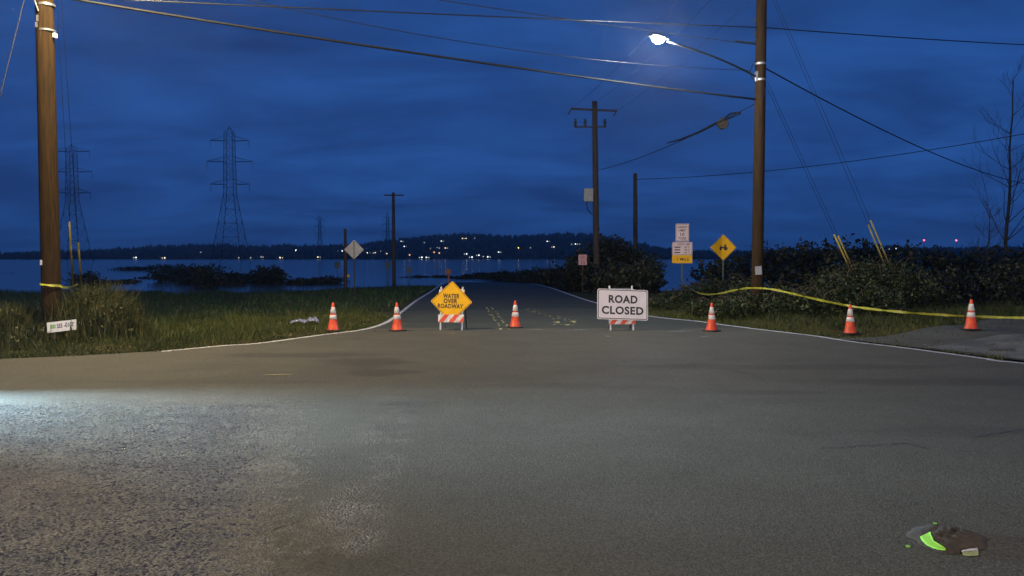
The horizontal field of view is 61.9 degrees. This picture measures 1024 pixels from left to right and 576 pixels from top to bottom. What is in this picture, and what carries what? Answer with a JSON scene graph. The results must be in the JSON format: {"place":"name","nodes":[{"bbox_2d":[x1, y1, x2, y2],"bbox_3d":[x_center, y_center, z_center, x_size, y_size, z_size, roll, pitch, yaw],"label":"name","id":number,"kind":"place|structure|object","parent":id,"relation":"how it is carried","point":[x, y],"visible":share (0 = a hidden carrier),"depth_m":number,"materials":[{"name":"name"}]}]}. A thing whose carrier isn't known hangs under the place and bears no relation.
{"place":"outdoors","nodes":[
{"label":"outdoors","id":0,"kind":"place"},
{"bbox_2d":[0,0,24,95],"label":"overhead cable","id":1,"kind":"object","parent":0,"point":[12,46],"visible":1,"depth_m":18.08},
{"bbox_2d":[0,311,391,358],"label":"verge grass","id":2,"kind":"structure","parent":0,"point":[65,350],"depth_m":19.42,"materials":[{"name":"plant"}]},
{"bbox_2d":[290,317,319,322],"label":"plastic litter","id":3,"kind":"object","parent":2,"relation":"on","point":[309,319],"visible":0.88,"depth_m":23.87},
{"bbox_2d":[0,259,984,293],"bbox_3d":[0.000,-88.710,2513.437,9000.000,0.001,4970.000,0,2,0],"label":"flood water","id":4,"kind":"structure","parent":0,"point":[20,274],"depth_m":152.56,"materials":[{"name":"blue liquid"}]},
{"bbox_2d":[58,145,93,262],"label":"lattice pylon","id":5,"kind":"object","parent":4,"relation":"in","point":[76,192],"visible":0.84,"depth_m":328.23,"materials":[{"name":"metal"}]},
{"bbox_2d":[61,270,109,290],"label":"flooded bush","id":6,"kind":"object","parent":4,"relation":"in","point":[87,277],"visible":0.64,"depth_m":63.13,"materials":[{"name":"green plant"}]},
{"bbox_2d":[103,279,141,283],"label":"flooded bush","id":7,"kind":"object","parent":4,"relation":"in","point":[118,281],"visible":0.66,"depth_m":77.90,"materials":[{"name":"green plant"}]},
{"bbox_2d":[108,264,181,278],"bbox_3d":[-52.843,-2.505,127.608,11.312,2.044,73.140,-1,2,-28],"label":"flooded bush","id":8,"kind":"object","parent":4,"relation":"in","point":[149,268],"visible":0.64,"depth_m":151.22,"materials":[{"name":"green plant"}]},
{"bbox_2d":[141,263,240,289],"bbox_3d":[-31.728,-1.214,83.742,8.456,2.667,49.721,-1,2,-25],"label":"flooded bush","id":9,"kind":"object","parent":4,"relation":"in","point":[205,276],"visible":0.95,"depth_m":77.37,"materials":[{"name":"green plant"}]},
{"bbox_2d":[207,127,252,263],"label":"lattice pylon","id":10,"kind":"object","parent":4,"relation":"in","point":[226,180],"visible":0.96,"depth_m":298.31,"materials":[{"name":"metal"}]},
{"bbox_2d":[216,270,252,285],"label":"flooded bush","id":11,"kind":"object","parent":4,"relation":"in","point":[234,282],"visible":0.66,"depth_m":72.28,"materials":[{"name":"green plant"}]},
{"bbox_2d":[242,264,292,283],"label":"flooded bush","id":12,"kind":"object","parent":4,"relation":"in","point":[263,275],"visible":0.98,"depth_m":76.89,"materials":[{"name":"green plant"}]},
{"bbox_2d":[277,275,349,284],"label":"flooded bush","id":13,"kind":"object","parent":4,"relation":"in","point":[330,279],"visible":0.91,"depth_m":76.03,"materials":[{"name":"green plant"}]},
{"bbox_2d":[314,215,324,258],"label":"lattice pylon","id":14,"kind":"object","parent":4,"relation":"on","point":[318,233],"visible":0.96,"depth_m":897.88,"materials":[{"name":"metal"}]},
{"bbox_2d":[382,212,391,258],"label":"lattice pylon","id":15,"kind":"object","parent":4,"relation":"on","point":[386,217],"visible":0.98,"depth_m":897.72,"materials":[{"name":"metal"}]},
{"bbox_2d":[397,275,478,278],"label":"flooded reeds","id":16,"kind":"object","parent":4,"relation":"in","point":[454,277],"visible":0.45,"depth_m":98.96,"materials":[{"name":"green plant"}]},
{"bbox_2d":[0,282,1023,575],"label":"road","id":17,"kind":"structure","parent":0,"point":[634,452],"depth_m":8.04,"materials":[{"name":"asphalt"}]},
{"bbox_2d":[8,309,433,357],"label":"fallen leaves","id":18,"kind":"object","parent":17,"relation":"on","point":[241,333],"visible":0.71,"depth_m":19.43,"materials":[{"name":"brown plant"}]},
{"bbox_2d":[163,283,444,351],"bbox_3d":[-5.205,0.380,46.482,3.415,0.436,59.617,0,2,0],"label":"edge line","id":19,"kind":"object","parent":17,"relation":"on","point":[403,310],"visible":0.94,"depth_m":21.47,"materials":[{"name":"white paint"}]},
{"bbox_2d":[388,303,405,331],"bbox_3d":[-2.880,0.720,21.369,0.360,0.708,0.360,-3,3,-30],"label":"traffic cone","id":20,"kind":"object","parent":17,"relation":"on","point":[397,325],"visible":1,"depth_m":21.30,"materials":[{"name":"plastic"}]},
{"bbox_2d":[431,281,471,329],"bbox_3d":[-1.522,0.445,21.857,1.041,1.239,0.633,0,2,4],"label":"barricade sign","id":21,"kind":"object","parent":17,"relation":"on","point":[451,301],"visible":1,"depth_m":21.64,"materials":[{"name":"orange plastic"}]},
{"bbox_2d":[507,301,522,327],"bbox_3d":[0.084,0.685,22.341,0.360,0.708,0.360,0,2,-12],"label":"traffic cone","id":22,"kind":"object","parent":17,"relation":"on","point":[515,322],"visible":1,"depth_m":22.27,"materials":[{"name":"plastic"}]},
{"bbox_2d":[23,336,1023,566],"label":"road grit","id":23,"kind":"object","parent":17,"relation":"on","point":[550,410],"visible":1,"depth_m":8.85,"materials":[{"name":"gravel"}]},
{"bbox_2d":[597,286,647,329],"bbox_3d":[2.776,0.502,21.798,1.325,1.129,0.600,0,2,-5],"label":"barricade sign","id":24,"kind":"object","parent":17,"relation":"on","point":[622,306],"visible":1,"depth_m":21.56,"materials":[{"name":"white plastic"}]},
{"bbox_2d":[702,303,720,331],"bbox_3d":[4.984,0.723,21.298,0.360,0.708,0.360,-1,2,-40],"label":"traffic cone","id":25,"kind":"object","parent":17,"relation":"on","point":[711,326],"visible":1,"depth_m":21.22,"materials":[{"name":"plastic"}]},
{"bbox_2d":[531,283,1023,363],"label":"edge line","id":26,"kind":"object","parent":17,"relation":"on","point":[816,336],"visible":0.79,"depth_m":19.12,"materials":[{"name":"white paint"}]},
{"bbox_2d":[0,286,1023,362],"bbox_3d":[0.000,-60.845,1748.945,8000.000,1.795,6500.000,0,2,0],"label":"ground","id":27,"kind":"structure","parent":0,"point":[591,296],"depth_m":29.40,"materials":[{"name":"plant"}]},
{"bbox_2d":[0,298,41,348],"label":"weed clump","id":28,"kind":"object","parent":27,"relation":"on","point":[16,316],"visible":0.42,"depth_m":20.02,"materials":[{"name":"green plant"}]},
{"bbox_2d":[0,319,69,350],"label":"weed clump","id":29,"kind":"object","parent":27,"relation":"on","point":[38,332],"visible":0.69,"depth_m":18.79,"materials":[{"name":"green plant"}]},
{"bbox_2d":[34,0,61,323],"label":"utility pole","id":30,"kind":"object","parent":27,"relation":"on","point":[46,35],"visible":0.95,"depth_m":19.76,"materials":[{"name":"brown wood"}]},
{"bbox_2d":[39,283,77,288],"bbox_3d":[-10.751,-0.081,20.673,0.545,0.162,1.879,0,2,0],"label":"barrier tape","id":31,"kind":"object","parent":30,"relation":"attached to","point":[56,285],"visible":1,"depth_m":19.92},
{"bbox_2d":[57,6,73,291],"bbox_3d":[-11.458,-3.659,21.879,0.051,9.105,4.360,-1,2,-23],"label":"guy wire","id":32,"kind":"object","parent":30,"relation":"attached to","point":[70,242],"visible":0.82,"depth_m":22.88,"materials":[{"name":"metal"}]},
{"bbox_2d":[47,319,76,332],"bbox_3d":[-10.030,0.970,19.032,0.630,0.473,0.023,-7,-7,-6],"label":"lawn sign","id":33,"kind":"object","parent":27,"relation":"on","point":[62,326],"visible":0.96,"depth_m":19.04,"materials":[{"name":"white plastic"}]},
{"bbox_2d":[61,0,82,290],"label":"guy wire","id":34,"kind":"object","parent":27,"relation":"attached to","point":[79,259],"visible":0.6,"depth_m":23.09,"materials":[{"name":"metal"}]},
{"bbox_2d":[33,283,136,341],"bbox_3d":[-10.158,0.566,20.678,2.912,1.475,3.313,0,2,0],"label":"weed clump","id":35,"kind":"object","parent":27,"relation":"on","point":[70,310],"visible":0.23,"depth_m":19.95,"materials":[{"name":"green plant"}]},
{"bbox_2d":[45,298,167,343],"bbox_3d":[-9.258,0.705,20.066,2.137,1.070,3.374,0,2,0],"label":"weed clump","id":36,"kind":"object","parent":27,"relation":"on","point":[120,320],"visible":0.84,"depth_m":19.46,"materials":[{"name":"green plant"}]},
{"bbox_2d":[64,277,153,327],"bbox_3d":[-10.365,0.473,21.991,2.661,1.627,3.241,0,2,0],"label":"weed clump","id":37,"kind":"object","parent":27,"relation":"on","point":[115,291],"visible":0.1,"depth_m":22.13,"materials":[{"name":"green plant"}]},
{"bbox_2d":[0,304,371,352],"bbox_3d":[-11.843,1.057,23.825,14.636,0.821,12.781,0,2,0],"label":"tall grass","id":38,"kind":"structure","parent":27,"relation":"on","point":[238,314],"depth_m":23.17,"materials":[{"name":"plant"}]},
{"bbox_2d":[0,284,436,323],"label":"field grass","id":39,"kind":"structure","parent":27,"relation":"on","point":[192,295],"depth_m":41.13,"materials":[{"name":"plant"}]},
{"bbox_2d":[326,303,339,331],"bbox_3d":[-4.477,0.721,21.366,0.360,0.708,0.360,0,3,-8],"label":"traffic cone","id":40,"kind":"object","parent":27,"relation":"on","point":[333,323],"visible":0.97,"depth_m":21.29,"materials":[{"name":"plastic"}]},
{"bbox_2d":[335,262,339,276],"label":"sign back","id":41,"kind":"object","parent":27,"relation":"on","point":[337,265],"visible":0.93,"depth_m":81.96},
{"bbox_2d":[344,229,348,290],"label":"marker pole","id":42,"kind":"object","parent":27,"relation":"on","point":[345,259],"visible":0.83,"depth_m":55.89,"materials":[{"name":"brown wood"}]},
{"bbox_2d":[344,240,363,291],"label":"sign back","id":43,"kind":"object","parent":27,"relation":"on","point":[353,249],"visible":0.94,"depth_m":45.94,"materials":[{"name":"grey metal"}]},
{"bbox_2d":[385,262,389,281],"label":"sign back","id":44,"kind":"object","parent":27,"relation":"on","point":[387,265],"visible":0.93,"depth_m":79.97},
{"bbox_2d":[384,192,403,286],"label":"utility pole","id":45,"kind":"object","parent":27,"relation":"on","point":[393,195],"visible":0.93,"depth_m":65.81,"materials":[{"name":"brown wood"}]},
{"bbox_2d":[407,267,411,283],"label":"sign back","id":46,"kind":"object","parent":27,"relation":"on","point":[409,270],"visible":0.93,"depth_m":73.98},
{"bbox_2d":[464,253,634,292],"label":"roadside hedge","id":47,"kind":"object","parent":27,"relation":"on","point":[605,278],"visible":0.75,"depth_m":54.78,"materials":[{"name":"green plant"}]},
{"bbox_2d":[579,255,586,292],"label":"road sign","id":48,"kind":"object","parent":27,"relation":"on","point":[582,260],"visible":1,"depth_m":45.97,"materials":[{"name":"white metal"}]},
{"bbox_2d":[568,101,616,289],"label":"utility pole","id":49,"kind":"object","parent":27,"relation":"on","point":[590,194],"visible":0.94,"depth_m":47.65,"materials":[{"name":"brown wood"}]},
{"bbox_2d":[597,0,710,100],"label":"overhead cable","id":50,"kind":"object","parent":49,"relation":"attached to","point":[666,43],"visible":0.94,"depth_m":33.55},
{"bbox_2d":[618,4,745,109],"bbox_3d":[7.282,-10.014,36.461,0.014,1.114,22.188,0,2,-7],"label":"overhead cable","id":51,"kind":"object","parent":49,"relation":"attached to","point":[694,51],"visible":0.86,"depth_m":34.98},
{"bbox_2d":[558,228,635,291],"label":"hedge tree","id":52,"kind":"object","parent":27,"relation":"on","point":[615,249],"visible":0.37,"depth_m":51.45,"materials":[{"name":"green plant"}]},
{"bbox_2d":[633,173,637,252],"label":"utility pole","id":53,"kind":"object","parent":27,"relation":"on","point":[635,232],"visible":0.6,"depth_m":57.75,"materials":[{"name":"brown wood"}]},
{"bbox_2d":[652,134,1022,178],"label":"overhead cable","id":54,"kind":"object","parent":53,"relation":"attached to","point":[847,161],"visible":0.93,"depth_m":47.09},
{"bbox_2d":[614,244,667,292],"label":"hedge bush","id":55,"kind":"object","parent":27,"relation":"on","point":[648,276],"visible":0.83,"depth_m":42.86,"materials":[{"name":"green plant"}]},
{"bbox_2d":[672,224,691,285],"bbox_3d":[7.571,-1.082,38.008,0.902,3.556,0.060,0,2,0],"label":"road sign","id":56,"kind":"object","parent":27,"relation":"on","point":[681,252],"visible":0.99,"depth_m":37.96,"materials":[{"name":"metal"}]},
{"bbox_2d":[648,277,748,307],"bbox_3d":[6.333,0.180,31.945,6.248,1.103,3.413,-2,3,-40],"label":"bramble bush","id":57,"kind":"object","parent":27,"relation":"on","point":[660,300],"visible":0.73,"depth_m":32.24,"materials":[{"name":"green plant"}]},
{"bbox_2d":[710,235,735,290],"bbox_3d":[8.904,-0.755,36.019,1.089,2.997,0.060,0,2,0],"label":"road sign","id":58,"kind":"object","parent":27,"relation":"on","point":[722,247],"visible":0.97,"depth_m":35.96,"materials":[{"name":"metal"}]},
{"bbox_2d":[676,290,786,318],"bbox_3d":[6.667,0.513,25.879,3.094,0.963,3.184,0,2,0],"label":"bramble bush","id":59,"kind":"object","parent":27,"relation":"on","point":[739,306],"visible":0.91,"depth_m":25.29,"materials":[{"name":"green plant"}]},
{"bbox_2d":[735,0,766,312],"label":"utility pole","id":60,"kind":"object","parent":27,"relation":"on","point":[760,32],"visible":0.94,"depth_m":25.74,"materials":[{"name":"brown wood"}]},
{"bbox_2d":[73,0,755,99],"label":"overhead cable","id":61,"kind":"object","parent":60,"relation":"attached to","point":[300,35],"visible":1,"depth_m":22.11,"materials":[{"name":"rubber"}]},
{"bbox_2d":[126,0,756,27],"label":"overhead cable","id":62,"kind":"object","parent":60,"relation":"attached to","point":[432,13],"visible":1,"depth_m":22.34,"materials":[{"name":"rubber"}]},
{"bbox_2d":[249,0,748,70],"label":"overhead cable","id":63,"kind":"object","parent":60,"relation":"attached to","point":[481,44],"visible":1,"depth_m":22.54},
{"bbox_2d":[441,0,755,44],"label":"overhead cable","id":64,"kind":"object","parent":60,"relation":"attached to","point":[597,23],"visible":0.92,"depth_m":24.89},
{"bbox_2d":[596,104,753,170],"bbox_3d":[6.005,-5.974,36.733,0.028,0.377,21.914,0,2,-7],"label":"overhead cable","id":65,"kind":"object","parent":60,"relation":"attached to","point":[685,138],"visible":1,"depth_m":31.71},
{"bbox_2d":[667,112,740,142],"bbox_3d":[6.882,-5.840,31.120,0.406,0.504,5.046,-1,2,-22],"label":"cable splice","id":66,"kind":"object","parent":65,"relation":"attached to","point":[722,125],"visible":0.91,"depth_m":29.81,"materials":[{"name":"black plastic"}]},
{"bbox_2d":[648,33,757,81],"bbox_3d":[5.579,-6.522,24.196,4.747,0.708,0.340,-2,3,-37],"label":"street lamp","id":67,"kind":"object","parent":60,"relation":"attached to","point":[658,38],"visible":1,"depth_m":23.53,"materials":[{"name":"metal"}]},
{"bbox_2d":[766,79,850,263],"bbox_3d":[9.949,-2.995,27.614,5.681,7.018,0.052,-1,3,-36],"label":"guy wire","id":68,"kind":"object","parent":60,"relation":"attached to","point":[819,195],"visible":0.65,"depth_m":27.92,"materials":[{"name":"metal"}]},
{"bbox_2d":[766,86,859,290],"bbox_3d":[9.801,-2.903,27.395,5.219,6.884,0.052,-1,2,-33],"label":"guy wire","id":69,"kind":"object","parent":60,"relation":"attached to","point":[819,202],"visible":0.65,"depth_m":27.83,"materials":[{"name":"metal"}]},
{"bbox_2d":[773,1,892,283],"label":"guy wire","id":70,"kind":"object","parent":60,"relation":"attached to","point":[844,169],"visible":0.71,"depth_m":27.70,"materials":[{"name":"metal"}]},
{"bbox_2d":[776,1,897,283],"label":"guy wire","id":71,"kind":"object","parent":60,"relation":"attached to","point":[848,169],"visible":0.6,"depth_m":28.03,"materials":[{"name":"metal"}]},
{"bbox_2d":[681,276,1023,318],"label":"barrier tape","id":72,"kind":"object","parent":60,"relation":"attached to","point":[906,312],"visible":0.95,"depth_m":20.73,"materials":[{"name":"plastic"}]},
{"bbox_2d":[766,68,1023,183],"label":"overhead cable","id":73,"kind":"object","parent":60,"relation":"attached to","point":[876,126],"visible":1,"depth_m":33.06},
{"bbox_2d":[767,27,1023,44],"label":"overhead cable","id":74,"kind":"object","parent":60,"relation":"attached to","point":[891,36],"visible":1,"depth_m":28.02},
{"bbox_2d":[718,273,822,314],"bbox_3d":[8.213,0.218,26.654,2.226,1.347,4.453,-1,2,-28],"label":"bramble bush","id":75,"kind":"object","parent":27,"relation":"on","point":[782,299],"visible":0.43,"depth_m":26.31,"materials":[{"name":"green plant"}]},
{"bbox_2d":[782,255,894,316],"bbox_3d":[9.800,-0.080,26.428,5.096,1.881,2.854,-2,3,-40],"label":"bramble bush","id":76,"kind":"object","parent":27,"relation":"on","point":[835,286],"visible":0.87,"depth_m":25.87,"materials":[{"name":"green plant"}]},
{"bbox_2d":[840,304,860,334],"bbox_3d":[8.116,0.746,20.476,0.360,0.708,0.360,-2,4,-15],"label":"traffic cone","id":77,"kind":"object","parent":27,"relation":"on","point":[850,328],"visible":1,"depth_m":20.40,"materials":[{"name":"plastic"}]},
{"bbox_2d":[687,233,1023,292],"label":"dark thicket","id":78,"kind":"object","parent":27,"relation":"on","point":[799,266],"visible":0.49,"depth_m":48.00,"materials":[{"name":"green plant"}]},
{"bbox_2d":[842,249,947,315],"bbox_3d":[11.606,-0.218,27.092,3.440,2.089,6.164,2,3,42],"label":"bramble bush","id":79,"kind":"object","parent":27,"relation":"on","point":[895,291],"visible":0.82,"depth_m":27.12,"materials":[{"name":"green plant"}]},
{"bbox_2d":[838,318,1023,360],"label":"gravel shoulder","id":80,"kind":"object","parent":27,"relation":"on","point":[926,333],"visible":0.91,"depth_m":19.29},
{"bbox_2d":[960,299,981,329],"bbox_3d":[10.578,0.608,19.662,0.360,0.708,0.360,0,2,-5],"label":"traffic cone","id":81,"kind":"object","parent":80,"relation":"on","point":[970,323],"visible":1,"depth_m":19.59,"materials":[{"name":"plastic"}]},
{"bbox_2d":[925,334,1023,358],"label":"gravel apron","id":82,"kind":"object","parent":80,"relation":"on","point":[1005,341],"visible":0.94,"depth_m":17.50,"materials":[{"name":"gravel"}]},
{"bbox_2d":[650,307,1014,354],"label":"fallen leaves","id":83,"kind":"object","parent":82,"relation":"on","point":[849,336],"visible":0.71,"depth_m":18.95,"materials":[{"name":"brown plant"}]},
{"bbox_2d":[903,255,1023,306],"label":"bramble bush","id":84,"kind":"object","parent":27,"relation":"on","point":[955,290],"visible":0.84,"depth_m":29.38,"materials":[{"name":"green plant"}]},
{"bbox_2d":[964,199,1015,271],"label":"bare tree","id":85,"kind":"object","parent":27,"relation":"on","point":[987,245],"visible":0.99,"depth_m":45.85,"materials":[{"name":"brown plant"}]},
{"bbox_2d":[958,56,1023,261],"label":"bare tree","id":86,"kind":"object","parent":27,"relation":"on","point":[1009,203],"visible":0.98,"depth_m":57.58,"materials":[{"name":"brown plant"}]},
{"bbox_2d":[0,0,1023,253],"label":"sky","id":87,"kind":"structure","parent":0,"point":[332,129],"materials":[{"name":"blue"}]},
{"bbox_2d":[75,238,952,258],"bbox_3d":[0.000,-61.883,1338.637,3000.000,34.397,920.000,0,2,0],"label":"hill","id":88,"kind":"structure","parent":0,"point":[535,256],"depth_m":998.48,"materials":[{"name":"plant"}]},
{"bbox_2d":[132,253,141,258],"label":"lit house","id":89,"kind":"structure","parent":88,"relation":"on","point":[136,255],"depth_m":923.45,"materials":[{"name":"blue"}]},
{"bbox_2d":[161,253,170,258],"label":"lit house","id":90,"kind":"structure","parent":88,"relation":"on","point":[165,255],"depth_m":903.46,"materials":[{"name":"brown"}]},
{"bbox_2d":[235,253,244,258],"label":"lit house","id":91,"kind":"structure","parent":88,"relation":"on","point":[238,254],"depth_m":907.67,"materials":[{"name":"beige"}]},
{"bbox_2d":[247,253,256,258],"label":"lit house","id":92,"kind":"structure","parent":88,"relation":"on","point":[252,255],"depth_m":907.57,"materials":[{"name":"beige"}]},
{"bbox_2d":[252,252,260,258],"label":"lit house","id":93,"kind":"structure","parent":88,"relation":"on","point":[258,255],"depth_m":944.55,"materials":[{"name":"blue"}]},
{"bbox_2d":[276,253,284,258],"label":"lit house","id":94,"kind":"structure","parent":88,"relation":"on","point":[280,255],"depth_m":911.46,"materials":[{"name":"brown"}]},
{"bbox_2d":[314,252,322,258],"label":"lit house","id":95,"kind":"structure","parent":88,"relation":"on","point":[319,255],"depth_m":939.40,"materials":[{"name":"brown"}]},
{"bbox_2d":[372,248,379,254],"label":"lit house","id":96,"kind":"structure","parent":88,"relation":"on","point":[375,250],"depth_m":1039.16,"materials":[{"name":"brown"}]},
{"bbox_2d":[406,250,413,256],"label":"lit house","id":97,"kind":"structure","parent":88,"relation":"on","point":[409,253],"depth_m":967.30,"materials":[{"name":"brown"}]},
{"bbox_2d":[418,252,425,258],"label":"lit house","id":98,"kind":"structure","parent":88,"relation":"on","point":[421,255],"depth_m":915.42,"materials":[{"name":"blue"}]},
{"bbox_2d":[423,252,430,258],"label":"lit house","id":99,"kind":"structure","parent":88,"relation":"on","point":[428,255],"depth_m":915.45,"materials":[{"name":"blue"}]},
{"bbox_2d":[435,248,443,254],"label":"lit house","id":100,"kind":"structure","parent":88,"relation":"on","point":[439,251],"depth_m":991.20,"materials":[{"name":"brown"}]},
{"bbox_2d":[463,249,470,255],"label":"lit house","id":101,"kind":"structure","parent":88,"relation":"on","point":[465,252],"depth_m":975.25,"materials":[{"name":"blue"}]},
{"bbox_2d":[468,252,475,258],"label":"lit house","id":102,"kind":"structure","parent":88,"relation":"on","point":[471,255],"depth_m":919.41,"materials":[{"name":"white"}]},
{"bbox_2d":[484,252,491,258],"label":"lit house","id":103,"kind":"structure","parent":88,"relation":"on","point":[487,255],"depth_m":927.41,"materials":[{"name":"white"}]},
{"bbox_2d":[495,248,501,253],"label":"lit house","id":104,"kind":"structure","parent":88,"relation":"on","point":[498,250],"depth_m":1007.10,"materials":[{"name":"white"}]},
{"bbox_2d":[0,231,1023,258],"bbox_3d":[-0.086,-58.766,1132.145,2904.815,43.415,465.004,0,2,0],"label":"wood","id":105,"kind":"object","parent":88,"relation":"on","point":[305,251],"visible":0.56,"depth_m":1069.71,"materials":[{"name":"plant"}]},
{"bbox_2d":[527,244,533,249],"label":"lit house","id":106,"kind":"structure","parent":88,"relation":"on","point":[530,246],"depth_m":1070.86,"materials":[{"name":"beige"}]},
{"bbox_2d":[550,243,556,248],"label":"lit house","id":107,"kind":"structure","parent":88,"relation":"on","point":[553,245],"depth_m":1070.86,"materials":[{"name":"brown"}]},
{"bbox_2d":[568,240,574,245],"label":"lit house","id":108,"kind":"structure","parent":88,"relation":"on","point":[571,242],"depth_m":1110.72,"materials":[{"name":"beige"}]},
{"bbox_2d":[648,294,1023,330],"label":"tall grass","id":109,"kind":"structure","parent":0,"point":[1011,311],"depth_m":24.43,"materials":[{"name":"green plant"}]},
{"bbox_2d":[906,524,987,555],"bbox_3d":[2.828,1.614,5.568,0.473,0.065,0.570,1,2,31],"label":"dropped cap","id":110,"kind":"object","parent":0,"point":[944,539],"visible":1,"depth_m":5.48,"materials":[{"name":"brown fabric"}]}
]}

